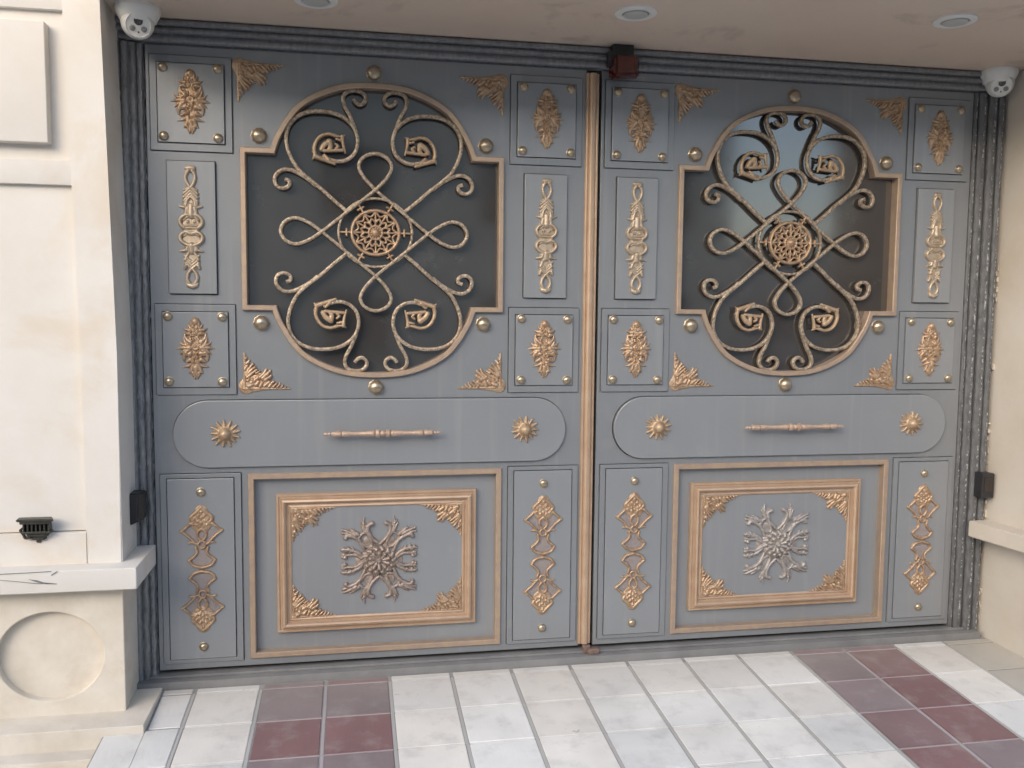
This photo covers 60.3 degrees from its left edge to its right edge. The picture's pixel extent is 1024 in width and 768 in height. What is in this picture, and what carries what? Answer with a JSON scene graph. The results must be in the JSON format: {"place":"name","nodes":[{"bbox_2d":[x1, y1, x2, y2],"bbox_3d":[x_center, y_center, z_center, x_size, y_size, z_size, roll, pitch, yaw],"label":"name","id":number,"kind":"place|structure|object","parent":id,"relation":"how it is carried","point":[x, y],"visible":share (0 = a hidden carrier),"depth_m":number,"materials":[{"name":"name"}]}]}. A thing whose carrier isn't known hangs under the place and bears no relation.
{"place":"outdoors","nodes":[
{"label":"outdoors","id":0,"kind":"place"},
{"bbox_2d":[153,72,951,644],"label":"gate","id":1,"kind":"structure","parent":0,"point":[515,314],"depth_m":4.18,"materials":[{"name":"grey metal"}]},
{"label":"pavement","id":2,"kind":"structure","parent":0,"visible":0},
{"bbox_2d":[0,0,162,767],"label":"stone pier","id":3,"kind":"structure","parent":2,"relation":"on","point":[71,695],"depth_m":3.53,"materials":[{"name":"beige stone"}]},
{"bbox_2d":[16,517,52,542],"bbox_3d":[-1.903,0.588,3.522,0.144,0.104,0.050,0,5,-10],"label":"wall lamp","id":4,"kind":"object","parent":3,"relation":"attached to","point":[38,529],"visible":1,"depth_m":3.52,"materials":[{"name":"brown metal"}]},
{"bbox_2d":[129,490,146,524],"bbox_3d":[-1.606,0.529,3.782,0.057,0.136,0.095,0,5,-10],"label":"gate sensor","id":5,"kind":"object","parent":3,"relation":"attached to","point":[138,505],"visible":1,"depth_m":3.74,"materials":[{"name":"black plastic"}]},
{"bbox_2d":[114,16,1005,690],"bbox_3d":[0.382,-0.070,4.179,4.236,2.953,0.122,0,5,-10],"label":"gate surround","id":6,"kind":"object","parent":3,"relation":"attached to","point":[978,322],"visible":0.8,"depth_m":4.13,"materials":[{"name":"grey paint"}]},
{"bbox_2d":[144,44,598,669],"bbox_3d":[-0.584,-0.081,3.986,1.986,2.729,0.127,0,5,-10],"label":"gate leaf","id":7,"kind":"object","parent":6,"relation":"attached to","point":[386,228],"visible":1,"depth_m":4.00,"materials":[{"name":"grey paint"}]},
{"bbox_2d":[246,91,497,371],"bbox_3d":[-0.618,-0.683,3.981,1.200,1.370,0.006,0,5,-10],"label":"window pane","id":8,"kind":"structure","parent":7,"relation":"in","point":[268,206],"depth_m":3.98,"materials":[{"name":"black glass"}]},
{"bbox_2d":[240,83,503,377],"bbox_3d":[-0.613,-0.679,3.953,1.159,1.301,0.052,0,5,-10],"label":"window frame","id":9,"kind":"structure","parent":7,"relation":"in","point":[381,87],"depth_m":3.92,"materials":[{"name":"gold metal"}]},
{"bbox_2d":[590,71,973,644],"bbox_3d":[1.357,-0.092,4.335,1.930,2.729,0.127,0,5,-10],"label":"gate leaf","id":10,"kind":"object","parent":6,"relation":"attached to","point":[786,252],"visible":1,"depth_m":4.35,"materials":[{"name":"grey metal"}]},
{"bbox_2d":[681,113,891,370],"bbox_3d":[1.351,-0.694,4.336,1.200,1.370,0.006,0,5,-10],"label":"window pane","id":11,"kind":"structure","parent":10,"relation":"in","point":[700,218],"depth_m":4.33,"materials":[{"name":"black glass"}]},
{"bbox_2d":[675,106,902,375],"bbox_3d":[1.356,-0.690,4.307,1.159,1.301,0.052,0,5,-10],"label":"window frame","id":12,"kind":"structure","parent":10,"relation":"in","point":[896,178],"depth_m":4.31,"materials":[{"name":"gold metal"}]},
{"bbox_2d":[968,70,1023,657],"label":"side wall","id":13,"kind":"structure","parent":2,"relation":"on","point":[998,530],"depth_m":4.45,"materials":[{"name":"beige paint"}]},
{"bbox_2d":[104,0,1023,71],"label":"ceiling","id":14,"kind":"structure","parent":13,"relation":"on","point":[903,33],"depth_m":3.71,"materials":[{"name":"beige paint"}]},
{"bbox_2d":[114,0,160,39],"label":"security camera","id":15,"kind":"object","parent":14,"relation":"attached to","point":[139,19],"visible":1,"depth_m":3.50,"materials":[{"name":"white plastic"}]},
{"bbox_2d":[294,0,337,8],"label":"downlight","id":16,"kind":"object","parent":14,"relation":"attached to","point":[319,4],"visible":1,"depth_m":3.46,"materials":[{"name":"white plastic"}]},
{"bbox_2d":[606,44,638,79],"bbox_3d":[0.511,-1.460,3.987,0.152,0.154,0.094,0,5,-10],"label":"warning lamp","id":17,"kind":"object","parent":14,"relation":"attached to","point":[622,61],"visible":1,"depth_m":3.97,"materials":[{"name":"red plastic"}]},
{"bbox_2d":[614,5,656,20],"bbox_3d":[0.500,-1.496,3.559,0.172,0.020,0.172,0,5,-10],"label":"downlight","id":18,"kind":"object","parent":14,"relation":"attached to","point":[635,13],"visible":1,"depth_m":3.53,"materials":[{"name":"white plastic"}]},
{"bbox_2d":[932,13,978,28],"bbox_3d":[1.819,-1.489,3.616,0.172,0.020,0.172,0,5,-10],"label":"downlight","id":19,"kind":"object","parent":14,"relation":"attached to","point":[956,20],"visible":1,"depth_m":3.59,"materials":[{"name":"white plastic"}]},
{"bbox_2d":[980,66,1018,96],"bbox_3d":[2.410,-1.486,4.365,0.176,0.130,0.176,0,5,-10],"label":"security camera","id":20,"kind":"object","parent":14,"relation":"attached to","point":[999,81],"visible":0.99,"depth_m":4.32,"materials":[{"name":"white plastic"}]},
{"bbox_2d":[974,471,994,497],"bbox_3d":[2.437,0.520,4.558,0.072,0.130,0.083,0,5,-10],"label":"gate sensor","id":21,"kind":"object","parent":13,"relation":"attached to","point":[983,484],"visible":1,"depth_m":4.52,"materials":[{"name":"black plastic"}]},
{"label":"street","id":22,"kind":"structure","parent":0,"visible":0},
{"bbox_2d":[87,635,1023,767],"bbox_3d":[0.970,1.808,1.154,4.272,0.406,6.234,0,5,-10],"label":"joint mortar","id":23,"kind":"object","parent":22,"relation":"on","point":[598,722],"visible":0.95,"depth_m":3.74,"materials":[{"name":"concrete"}]},
{"bbox_2d":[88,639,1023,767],"bbox_3d":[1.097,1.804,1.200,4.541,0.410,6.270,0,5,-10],"label":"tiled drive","id":24,"kind":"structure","parent":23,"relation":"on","point":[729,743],"depth_m":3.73,"materials":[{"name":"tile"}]}
]}

